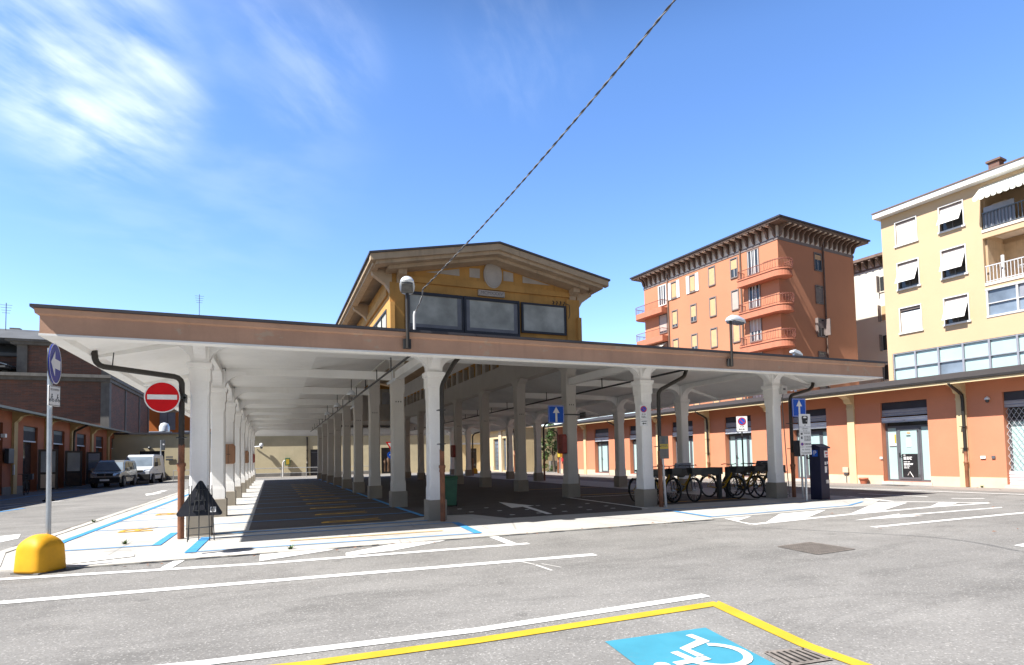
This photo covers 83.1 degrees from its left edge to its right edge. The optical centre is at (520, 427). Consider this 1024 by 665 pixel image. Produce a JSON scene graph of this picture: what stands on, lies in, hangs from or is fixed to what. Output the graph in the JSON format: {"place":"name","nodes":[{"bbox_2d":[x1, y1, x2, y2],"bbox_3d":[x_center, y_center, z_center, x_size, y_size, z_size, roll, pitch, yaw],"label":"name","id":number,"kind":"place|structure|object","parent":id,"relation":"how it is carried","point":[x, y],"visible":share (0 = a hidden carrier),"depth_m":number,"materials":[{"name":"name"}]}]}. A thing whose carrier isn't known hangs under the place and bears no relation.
{"place":"outdoors","nodes":[
{"label":"outdoors","id":0,"kind":"place"},
{"bbox_2d":[19,474,33,494],"bbox_3d":[-24.858,2.847,29.049,0.568,1.066,1.747,1,-3,-33],"label":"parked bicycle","id":1,"kind":"object","parent":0,"point":[25,477],"visible":1,"depth_m":29.24,"materials":[{"name":"metal"}]},
{"bbox_2d":[149,423,189,432],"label":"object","id":2,"kind":"object","parent":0,"point":[164,427],"visible":0.61,"depth_m":52.98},
{"bbox_2d":[0,474,878,566],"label":"pavement","id":3,"kind":"structure","parent":0,"point":[107,537],"depth_m":12.05,"materials":[{"name":"concrete"}]},
{"bbox_2d":[66,551,256,565],"bbox_3d":[-5.615,1.930,8.657,3.163,0.001,0.846,0,-3,-16],"label":"worn marking","id":4,"kind":"object","parent":3,"relation":"on","point":[71,561],"visible":0.85,"depth_m":8.57,"materials":[{"name":"white paint"}]},
{"bbox_2d":[176,481,221,541],"bbox_3d":[-5.805,1.497,10.440,0.734,1.073,0.337,0,-3,-19],"label":"folding sign","id":5,"kind":"object","parent":3,"relation":"on","point":[199,501],"visible":1,"depth_m":10.46,"materials":[{"name":"black"}]},
{"bbox_2d":[659,436,668,506],"bbox_3d":[3.731,1.141,15.004,0.240,1.851,0.076,-1,-3,-3],"label":"notice sign","id":6,"kind":"object","parent":3,"relation":"on","point":[664,447],"visible":0.98,"depth_m":15.00,"materials":[{"name":"metal"}]},
{"bbox_2d":[722,463,765,497],"bbox_3d":[6.774,1.600,17.656,0.619,1.062,1.788,0,-3,-21],"label":"share bike","id":7,"kind":"object","parent":3,"relation":"on","point":[752,469],"visible":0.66,"depth_m":17.26,"materials":[{"name":"metal"}]},
{"bbox_2d":[731,462,767,496],"bbox_3d":[7.053,1.607,17.928,0.619,1.062,1.788,0,-3,-27],"label":"share bike","id":8,"kind":"object","parent":3,"relation":"on","point":[762,476],"visible":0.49,"depth_m":17.64,"materials":[{"name":"metal"}]},
{"bbox_2d":[740,462,767,494],"bbox_3d":[7.477,1.610,18.165,0.619,1.062,1.788,0,-3,-18],"label":"share bike","id":9,"kind":"object","parent":3,"relation":"on","point":[759,485],"visible":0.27,"depth_m":18.24,"materials":[{"name":"metal"}]},
{"bbox_2d":[722,460,788,497],"bbox_3d":[7.300,1.579,17.917,2.530,1.111,0.240,0,-3,-23],"label":"bike rack","id":10,"kind":"object","parent":3,"relation":"on","point":[728,472],"visible":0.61,"depth_m":17.64,"materials":[{"name":"metal"}]},
{"bbox_2d":[792,398,805,497],"bbox_3d":[8.081,0.596,16.902,0.540,2.890,0.265,0,-3,-23],"label":"one way sign","id":11,"kind":"object","parent":3,"relation":"on","point":[798,406],"visible":0.8,"depth_m":16.84,"materials":[{"name":"metal"}]},
{"bbox_2d":[799,414,811,500],"bbox_3d":[7.840,0.822,15.905,0.360,2.400,0.096,-1,-3,-13],"label":"parking sign","id":12,"kind":"object","parent":3,"relation":"on","point":[805,434],"visible":1,"depth_m":15.90,"materials":[{"name":"white"}]},
{"bbox_2d":[809,444,829,499],"bbox_3d":[8.457,1.246,16.385,0.470,1.575,0.420,0,-3,-29],"label":"parking meter","id":13,"kind":"object","parent":3,"relation":"on","point":[819,475],"visible":0.91,"depth_m":16.25,"materials":[{"name":"blue"}]},
{"bbox_2d":[249,475,759,529],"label":"parking floor","id":14,"kind":"structure","parent":0,"point":[473,497],"depth_m":17.90,"materials":[{"name":"asphalt"}]},
{"bbox_2d":[445,476,457,505],"bbox_3d":[-2.024,1.827,16.602,0.410,0.885,0.528,-1,-3,-11],"label":"wheelie bin","id":15,"kind":"object","parent":14,"relation":"on","point":[451,490],"visible":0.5,"depth_m":16.39,"materials":[{"name":"plastic"}]},
{"bbox_2d":[499,494,646,514],"bbox_3d":[2.475,2.168,16.942,8.569,0.001,4.342,2,-4,-47],"label":"bay edge marking","id":16,"kind":"object","parent":14,"relation":"on","point":[587,503],"visible":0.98,"depth_m":16.26,"materials":[{"name":"white paint"}]},
{"bbox_2d":[628,466,663,504],"bbox_3d":[3.490,1.603,16.302,0.619,1.062,1.788,0,-3,-19],"label":"share bike","id":17,"kind":"object","parent":14,"relation":"on","point":[655,471],"visible":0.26,"depth_m":16.68,"materials":[{"name":"metal"}]},
{"bbox_2d":[655,465,682,502],"bbox_3d":[4.037,1.612,16.713,0.619,1.062,1.788,0,-3,-26],"label":"share bike","id":18,"kind":"object","parent":14,"relation":"on","point":[669,471],"visible":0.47,"depth_m":16.20,"materials":[{"name":"metal"}]},
{"bbox_2d":[636,463,725,498],"bbox_3d":[4.631,1.578,16.743,3.060,1.111,0.240,0,-3,-23],"label":"bike rack","id":19,"kind":"object","parent":14,"relation":"on","point":[717,472],"visible":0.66,"depth_m":17.11,"materials":[{"name":"metal"}]},
{"bbox_2d":[665,464,702,501],"bbox_3d":[4.715,1.606,16.897,0.619,1.062,1.788,0,-3,-20],"label":"share bike","id":20,"kind":"object","parent":14,"relation":"on","point":[690,471],"visible":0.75,"depth_m":16.47,"materials":[{"name":"metal"}]},
{"bbox_2d":[699,463,746,498],"bbox_3d":[6.099,1.610,17.569,0.619,1.062,1.788,0,-3,-29],"label":"share bike","id":21,"kind":"object","parent":14,"relation":"on","point":[735,469],"visible":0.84,"depth_m":17.19,"materials":[{"name":"metal"}]},
{"bbox_2d":[0,471,1023,664],"bbox_3d":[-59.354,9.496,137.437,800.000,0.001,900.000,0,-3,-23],"label":"ground","id":22,"kind":"structure","parent":0,"point":[950,592],"depth_m":5.93,"materials":[{"name":"asphalt"}]},
{"bbox_2d":[0,327,21,371],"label":"grey roofed house","id":23,"kind":"structure","parent":22,"relation":"on","point":[8,358],"depth_m":53.80,"materials":[{"name":"brick"}]},
{"bbox_2d":[10,534,67,574],"bbox_3d":[-6.422,1.673,7.731,0.452,0.500,0.452,-2,-3,10],"label":"bollard","id":24,"kind":"object","parent":22,"relation":"on","point":[38,554],"visible":1,"depth_m":7.57,"materials":[{"name":"yellow plastic"}]},
{"bbox_2d":[45,343,61,533],"bbox_3d":[-6.374,0.376,7.834,0.138,3.058,0.556,0,-3,-23],"label":"direction sign","id":25,"kind":"object","parent":24,"relation":"on","point":[54,365],"visible":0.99,"depth_m":7.85,"materials":[{"name":"grey"}]},
{"bbox_2d":[0,405,129,495],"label":"shop wing","id":26,"kind":"structure","parent":22,"relation":"on","point":[80,449],"depth_m":33.85,"materials":[{"name":"paint"}]},
{"bbox_2d":[4,448,16,474],"bbox_3d":[-26.061,1.750,29.549,0.180,1.350,1.100,0,-3,-23],"label":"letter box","id":27,"kind":"object","parent":26,"relation":"attached to","point":[10,455],"visible":1,"depth_m":29.39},
{"bbox_2d":[22,442,30,490],"bbox_3d":[-27.791,2.147,32.269,0.040,2.800,2.100,0,-3,-23],"label":"doorway","id":28,"kind":"structure","parent":26,"relation":"in","point":[26,445],"depth_m":32.82,"materials":[{"name":"black glass"}]},
{"bbox_2d":[38,449,57,489],"bbox_3d":[-27.517,2.430,33.647,0.900,2.340,0.060,1,-4,-41],"label":"door","id":29,"kind":"structure","parent":26,"relation":"in","point":[41,452],"depth_m":33.55,"materials":[{"name":"grey wood"}]},
{"bbox_2d":[65,451,81,486],"bbox_3d":[-29.394,2.686,37.992,0.900,2.340,0.060,1,-4,-41],"label":"door","id":30,"kind":"structure","parent":26,"relation":"in","point":[73,459],"depth_m":37.97,"materials":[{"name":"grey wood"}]},
{"bbox_2d":[86,452,101,483],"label":"door","id":31,"kind":"structure","parent":26,"relation":"in","point":[92,458],"depth_m":42.22,"materials":[{"name":"grey wood"}]},
{"bbox_2d":[0,329,148,432],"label":"brick hall","id":32,"kind":"structure","parent":22,"relation":"on","point":[92,394],"depth_m":53.51,"materials":[{"name":"brick"}]},
{"bbox_2d":[89,460,136,487],"bbox_3d":[-26.756,3.005,38.045,2.121,1.715,4.215,0,-3,-21],"label":"silver van","id":33,"kind":"object","parent":22,"relation":"on","point":[108,472],"visible":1,"depth_m":36.98,"materials":[{"name":"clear metal"}]},
{"bbox_2d":[126,455,164,483],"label":"white van","id":34,"kind":"object","parent":22,"relation":"on","point":[151,468],"visible":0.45,"depth_m":42.19,"materials":[{"name":"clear metal"}]},
{"bbox_2d":[141,391,210,431],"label":"orange house","id":35,"kind":"structure","parent":22,"relation":"on","point":[157,419],"depth_m":75.95,"materials":[{"name":"tile"}]},
{"bbox_2d":[160,409,177,429],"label":"window","id":36,"kind":"structure","parent":35,"relation":"in","point":[169,417],"depth_m":76.00,"materials":[{"name":"glass"}]},
{"bbox_2d":[173,466,353,480],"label":"railing","id":37,"kind":"object","parent":22,"relation":"on","point":[306,472],"visible":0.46,"depth_m":50.29,"materials":[{"name":"metal"}]},
{"bbox_2d":[111,432,479,480],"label":"building","id":38,"kind":"structure","parent":22,"relation":"on","point":[274,452],"depth_m":53.75,"materials":[{"name":"paint"}]},
{"bbox_2d":[139,451,164,480],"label":"garage door","id":39,"kind":"structure","parent":38,"relation":"in","point":[141,452],"depth_m":50.75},
{"bbox_2d":[310,449,317,475],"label":"door","id":40,"kind":"structure","parent":38,"relation":"in","point":[314,452],"depth_m":54.78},
{"bbox_2d":[381,448,389,473],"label":"display window","id":41,"kind":"structure","parent":38,"relation":"in","point":[385,461],"depth_m":56.74,"materials":[{"name":"brown glass"}]},
{"bbox_2d":[0,489,713,571],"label":"kerb","id":42,"kind":"structure","parent":22,"relation":"on","point":[5,569],"depth_m":9.65,"materials":[{"name":"stone"}]},
{"bbox_2d":[5,488,708,567],"bbox_3d":[-9.415,2.924,27.087,12.627,0.001,38.553,0,-3,-23],"label":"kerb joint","id":43,"kind":"object","parent":42,"relation":"on","point":[270,552],"visible":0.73,"depth_m":10.17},
{"bbox_2d":[15,484,740,540],"bbox_3d":[-10.051,2.755,23.201,34.745,0.016,17.228,-3,-3,33],"label":"yellow letter marking","id":44,"kind":"object","parent":22,"relation":"on","point":[319,514],"visible":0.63,"depth_m":15.03,"materials":[{"name":"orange paint"}]},
{"bbox_2d":[0,479,863,552],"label":"blue bay marking","id":45,"kind":"object","parent":22,"relation":"on","point":[198,544],"visible":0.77,"depth_m":12.46,"materials":[{"name":"paint"}]},
{"bbox_2d":[29,241,887,538],"bbox_3d":[-5.973,-0.980,29.468,18.930,7.935,37.540,0,-3,-23],"label":"market canopy","id":46,"kind":"object","parent":22,"relation":"on","point":[497,341],"visible":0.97,"depth_m":17.22,"materials":[{"name":"paint"}]},
{"bbox_2d":[144,381,186,412],"bbox_3d":[-6.489,-0.558,10.676,0.742,0.574,0.311,3,-5,-53],"label":"no entry sign","id":47,"kind":"object","parent":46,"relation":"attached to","point":[162,397],"visible":1,"depth_m":10.59,"materials":[{"name":"metal"}]},
{"bbox_2d":[226,444,234,463],"bbox_3d":[-9.453,0.850,18.685,0.400,0.640,0.180,0,-3,-23],"label":"hose cabinet","id":48,"kind":"object","parent":46,"relation":"attached to","point":[230,453],"visible":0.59,"depth_m":18.64,"materials":[{"name":"brown metal"}]},
{"bbox_2d":[373,309,386,327],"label":"clerestory window","id":49,"kind":"structure","parent":46,"relation":"in","point":[382,321],"depth_m":18.09,"materials":[{"name":"glass"}]},
{"bbox_2d":[399,276,414,348],"bbox_3d":[-2.082,-2.113,10.593,0.294,1.279,0.442,0,-3,-23],"label":"canopy lamp","id":50,"kind":"object","parent":46,"relation":"attached to","point":[407,286],"visible":1,"depth_m":10.65,"materials":[{"name":"metal"}]},
{"bbox_2d":[409,291,519,336],"bbox_3d":[-1.709,-3.483,17.856,3.620,1.160,0.075,0,-3,-23],"label":"gable window","id":51,"kind":"structure","parent":46,"relation":"in","point":[435,311],"depth_m":17.81,"materials":[{"name":"glass"}]},
{"bbox_2d":[521,302,566,335],"bbox_3d":[0.760,-3.557,18.949,1.620,0.990,0.055,0,-3,-23],"label":"gable window","id":52,"kind":"structure","parent":46,"relation":"in","point":[536,318],"depth_m":18.93,"materials":[{"name":"glass"}]},
{"bbox_2d":[413,0,675,329],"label":"overhead cable","id":53,"kind":"object","parent":46,"relation":"attached to","point":[569,126],"visible":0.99,"depth_m":8.12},
{"bbox_2d":[557,434,566,453],"bbox_3d":[1.359,0.539,19.101,0.180,0.640,0.400,0,-3,-23],"label":"hose cabinet","id":54,"kind":"object","parent":46,"relation":"attached to","point":[561,443],"visible":1,"depth_m":18.96,"materials":[{"name":"red metal"}]},
{"bbox_2d":[548,405,585,422],"bbox_3d":[1.368,-0.398,17.793,1.320,0.540,0.305,0,-3,-23],"label":"one way sign","id":55,"kind":"object","parent":46,"relation":"attached to","point":[556,414],"visible":1,"depth_m":17.52,"materials":[{"name":"metal"}]},
{"bbox_2d":[640,405,647,425],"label":"no parking sign","id":56,"kind":"object","parent":46,"relation":"attached to","point":[643,412],"visible":1,"depth_m":15.12,"materials":[{"name":"white"}]},
{"bbox_2d":[725,315,745,366],"bbox_3d":[5.190,-2.086,13.910,0.652,1.243,0.280,1,-4,-37],"label":"canopy lamp","id":57,"kind":"object","parent":46,"relation":"attached to","point":[731,320],"visible":1,"depth_m":13.76,"materials":[{"name":"metal"}]},
{"bbox_2d":[779,386,789,496],"bbox_3d":[7.806,0.401,17.085,0.220,3.281,0.134,0,-3,-23],"label":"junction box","id":58,"kind":"object","parent":46,"relation":"attached to","point":[782,389],"visible":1,"depth_m":17.08,"materials":[{"name":"metal"}]},
{"bbox_2d":[0,490,1001,541],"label":"arrow marking","id":59,"kind":"object","parent":22,"relation":"on","point":[7,538],"visible":0.97,"depth_m":12.26,"materials":[{"name":"white paint"}]},
{"bbox_2d":[0,475,1023,664],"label":"lane marking","id":60,"kind":"object","parent":22,"relation":"on","point":[384,640],"visible":0.95,"depth_m":6.34,"materials":[{"name":"white paint"}]},
{"bbox_2d":[490,426,556,471],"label":"side building","id":61,"kind":"structure","parent":22,"relation":"on","point":[498,455],"depth_m":54.29,"materials":[{"name":"paint"}]},
{"bbox_2d":[495,439,498,469],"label":"door","id":62,"kind":"structure","parent":61,"relation":"in","point":[496,440],"depth_m":56.92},
{"bbox_2d":[161,503,955,567],"bbox_3d":[2.966,1.891,11.257,17.112,0.001,1.568,0,-3,-25],"label":"hatch marking","id":63,"kind":"object","parent":22,"relation":"on","point":[802,515],"visible":0.98,"depth_m":9.59,"materials":[{"name":"white paint"}]},
{"bbox_2d":[272,601,871,664],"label":"yellow bay marking","id":64,"kind":"object","parent":22,"relation":"on","point":[772,629],"visible":1,"depth_m":4.43,"materials":[{"name":"paint"}]},
{"bbox_2d":[605,627,774,664],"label":"disabled bay marking","id":65,"kind":"object","parent":22,"relation":"on","point":[649,649],"visible":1,"depth_m":4.12,"materials":[{"name":"paint"}]},
{"bbox_2d":[654,634,752,664],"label":"wheelchair marking","id":66,"kind":"object","parent":65,"relation":"on","point":[747,658],"visible":1,"depth_m":3.97,"materials":[{"name":"white paint"}]},
{"bbox_2d":[736,416,747,477],"bbox_3d":[8.773,0.947,22.852,0.420,2.800,0.079,-1,-3,5],"label":"no parking sign","id":67,"kind":"object","parent":22,"relation":"on","point":[741,424],"visible":0.99,"depth_m":22.87,"materials":[{"name":"white"}]},
{"bbox_2d":[545,364,1023,488],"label":"shop wing","id":68,"kind":"structure","parent":22,"relation":"on","point":[949,429],"depth_m":22.91,"materials":[{"name":"paint"}]},
{"bbox_2d":[601,443,608,471],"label":"door","id":69,"kind":"structure","parent":68,"relation":"in","point":[604,446],"depth_m":40.35,"materials":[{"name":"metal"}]},
{"bbox_2d":[736,436,748,474],"bbox_3d":[11.278,1.420,29.428,0.112,2.000,0.780,0,-3,-26],"label":"door","id":70,"kind":"structure","parent":68,"relation":"in","point":[738,438],"depth_m":29.50,"materials":[{"name":"glass"}]},
{"bbox_2d":[806,432,821,476],"bbox_3d":[13.079,1.201,25.785,0.112,2.000,0.780,0,-3,-26],"label":"door","id":71,"kind":"structure","parent":68,"relation":"in","point":[815,436],"depth_m":25.83,"materials":[{"name":"glass"}]},
{"bbox_2d":[897,427,921,479],"bbox_3d":[14.879,0.981,22.145,0.112,2.000,0.780,0,-3,-26],"label":"door","id":72,"kind":"structure","parent":68,"relation":"in","point":[908,437],"depth_m":22.13,"materials":[{"name":"glass"}]},
{"bbox_2d":[764,647,831,664],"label":"storm drain","id":73,"kind":"object","parent":22,"relation":"on","point":[795,656],"visible":1,"depth_m":3.92,"materials":[{"name":"metal"}]},
{"bbox_2d":[778,542,853,553],"bbox_3d":[4.187,1.715,8.263,0.835,0.006,0.815,0,-3,-23],"label":"manhole cover","id":74,"kind":"object","parent":22,"relation":"on","point":[814,548],"visible":1,"depth_m":8.24,"materials":[{"name":"metal"}]},
{"bbox_2d":[0,0,1023,425],"label":"sky","id":75,"kind":"structure","parent":0,"point":[250,158],"materials":[{"name":"blue"}]},
{"bbox_2d":[541,423,556,471],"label":"garden tree","id":76,"kind":"object","parent":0,"point":[550,434],"visible":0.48,"depth_m":49.62,"materials":[{"name":"green plant"}]},
{"bbox_2d":[630,214,870,410],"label":"apartment block","id":77,"kind":"structure","parent":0,"point":[781,284],"depth_m":57.18,"materials":[{"name":"paint"}]},
{"bbox_2d":[658,284,666,306],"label":"window","id":78,"kind":"structure","parent":77,"relation":"in","point":[662,292],"depth_m":66.76,"materials":[{"name":"white glass"}]},
{"bbox_2d":[659,313,667,334],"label":"window","id":79,"kind":"structure","parent":77,"relation":"in","point":[663,322],"depth_m":66.55,"materials":[{"name":"grey glass"}]},
{"bbox_2d":[668,280,679,300],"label":"window","id":80,"kind":"structure","parent":77,"relation":"in","point":[673,287],"depth_m":65.07,"materials":[{"name":"white glass"}]},
{"bbox_2d":[671,309,677,327],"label":"window","id":81,"kind":"structure","parent":77,"relation":"in","point":[675,312],"depth_m":64.95,"materials":[{"name":"beige glass"}]},
{"bbox_2d":[686,272,698,293],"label":"window","id":82,"kind":"structure","parent":77,"relation":"in","point":[692,281],"depth_m":62.69,"materials":[{"name":"white glass"}]},
{"bbox_2d":[690,303,696,322],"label":"window","id":83,"kind":"structure","parent":77,"relation":"in","point":[693,307],"depth_m":62.55,"materials":[{"name":"beige glass"}]},
{"bbox_2d":[691,333,697,348],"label":"window","id":84,"kind":"structure","parent":77,"relation":"in","point":[694,337],"depth_m":62.40,"materials":[{"name":"beige glass"}]},
{"bbox_2d":[708,265,715,286],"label":"window","id":85,"kind":"structure","parent":77,"relation":"in","point":[711,270],"depth_m":60.39,"materials":[{"name":"yellow glass"}]},
{"bbox_2d":[709,296,716,316],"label":"window","id":86,"kind":"structure","parent":77,"relation":"in","point":[712,300],"depth_m":60.19,"materials":[{"name":"yellow glass"}]},
{"bbox_2d":[710,327,717,347],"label":"window","id":87,"kind":"structure","parent":77,"relation":"in","point":[713,331],"depth_m":59.99,"materials":[{"name":"yellow glass"}]},
{"bbox_2d":[729,256,737,278],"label":"window","id":88,"kind":"structure","parent":77,"relation":"in","point":[733,261],"depth_m":57.92,"materials":[{"name":"yellow glass"}]},
{"bbox_2d":[731,288,739,310],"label":"window","id":89,"kind":"structure","parent":77,"relation":"in","point":[734,293],"depth_m":57.68,"materials":[{"name":"white glass"}]},
{"bbox_2d":[732,325,740,342],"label":"window","id":90,"kind":"structure","parent":77,"relation":"in","point":[736,331],"depth_m":57.55,"materials":[{"name":"yellow glass"}]},
{"bbox_2d":[746,247,759,276],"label":"window","id":91,"kind":"structure","parent":77,"relation":"in","point":[752,255],"depth_m":55.88,"materials":[{"name":"white glass"}]},
{"bbox_2d":[748,284,760,308],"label":"window","id":92,"kind":"structure","parent":77,"relation":"in","point":[754,293],"depth_m":55.73,"materials":[{"name":"blue glass"}]},
{"bbox_2d":[749,318,762,342],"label":"window","id":93,"kind":"structure","parent":77,"relation":"in","point":[755,325],"depth_m":55.52,"materials":[{"name":"grey glass"}]},
{"bbox_2d":[813,252,822,271],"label":"window","id":94,"kind":"structure","parent":77,"relation":"in","point":[817,256],"depth_m":56.41,"materials":[{"name":"blue glass"}]},
{"bbox_2d":[815,285,823,304],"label":"window","id":95,"kind":"structure","parent":77,"relation":"in","point":[819,294],"depth_m":56.25,"materials":[{"name":"grey glass"}]},
{"bbox_2d":[817,318,825,337],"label":"window","id":96,"kind":"structure","parent":77,"relation":"in","point":[821,333],"depth_m":56.15,"materials":[{"name":"grey glass"}]},
{"bbox_2d":[478,471,1023,492],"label":"sidewalk","id":97,"kind":"structure","parent":0,"point":[936,487],"depth_m":21.30,"materials":[{"name":"concrete"}]},
{"bbox_2d":[866,484,927,486],"bbox_3d":[14.130,2.172,21.756,1.050,0.003,2.500,0,-3,-26],"label":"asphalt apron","id":98,"kind":"object","parent":97,"relation":"on","point":[894,484],"visible":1,"depth_m":21.77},
{"bbox_2d":[853,252,888,384],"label":"white block","id":99,"kind":"structure","parent":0,"point":[870,309],"depth_m":64.27,"materials":[{"name":"paint"}]},
{"bbox_2d":[876,276,883,292],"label":"window","id":100,"kind":"structure","parent":99,"relation":"in","point":[880,286],"depth_m":63.35,"materials":[{"name":"grey glass"}]},
{"bbox_2d":[877,305,885,321],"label":"window","id":101,"kind":"structure","parent":99,"relation":"in","point":[881,309],"depth_m":63.16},
{"bbox_2d":[879,335,887,350],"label":"window","id":102,"kind":"structure","parent":99,"relation":"in","point":[883,343],"depth_m":63.02,"materials":[{"name":"brown glass"}]},
{"bbox_2d":[881,365,888,380],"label":"window","id":103,"kind":"structure","parent":99,"relation":"in","point":[886,377],"depth_m":62.84,"materials":[{"name":"black glass"}]},
{"bbox_2d":[871,156,1023,380],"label":"yellow block","id":104,"kind":"structure","parent":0,"point":[953,262],"depth_m":35.54,"materials":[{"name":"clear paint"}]},
{"bbox_2d":[894,215,918,247],"bbox_3d":[25.479,-12.945,38.241,0.210,1.695,1.510,0,-3,-28],"label":"window","id":105,"kind":"structure","parent":104,"relation":"in","point":[907,233],"depth_m":38.26,"materials":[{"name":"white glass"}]},
{"bbox_2d":[895,257,921,291],"bbox_3d":[25.381,-10.090,38.016,0.710,1.875,1.510,0,-3,-28],"label":"window","id":106,"kind":"structure","parent":104,"relation":"in","point":[908,274],"depth_m":38.02,"materials":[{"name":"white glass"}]},
{"bbox_2d":[899,304,923,334],"bbox_3d":[25.634,-7.108,37.968,0.280,1.765,1.510,0,-3,-28],"label":"window","id":107,"kind":"structure","parent":104,"relation":"in","point":[911,317],"depth_m":37.97,"materials":[{"name":"white glass"}]},
{"bbox_2d":[936,199,965,234],"bbox_3d":[26.562,-13.089,35.815,0.710,1.695,1.520,0,-3,-28],"label":"window","id":108,"kind":"structure","parent":104,"relation":"in","point":[951,217],"depth_m":35.83,"materials":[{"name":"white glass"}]},
{"bbox_2d":[939,243,968,280],"bbox_3d":[26.623,-10.233,35.673,0.710,1.875,1.520,0,-3,-28],"label":"window","id":109,"kind":"structure","parent":104,"relation":"in","point":[953,261],"depth_m":35.67,"materials":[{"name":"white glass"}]},
{"bbox_2d":[942,293,971,326],"bbox_3d":[26.687,-7.252,35.525,0.710,1.765,1.520,0,-3,-28],"label":"window","id":110,"kind":"structure","parent":104,"relation":"in","point":[956,309],"depth_m":35.52,"materials":[{"name":"white glass"}]},
{"bbox_2d":[985,280,1023,317],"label":"wide window","id":111,"kind":"structure","parent":104,"relation":"in","point":[1005,299],"depth_m":33.50,"materials":[{"name":"glass"}]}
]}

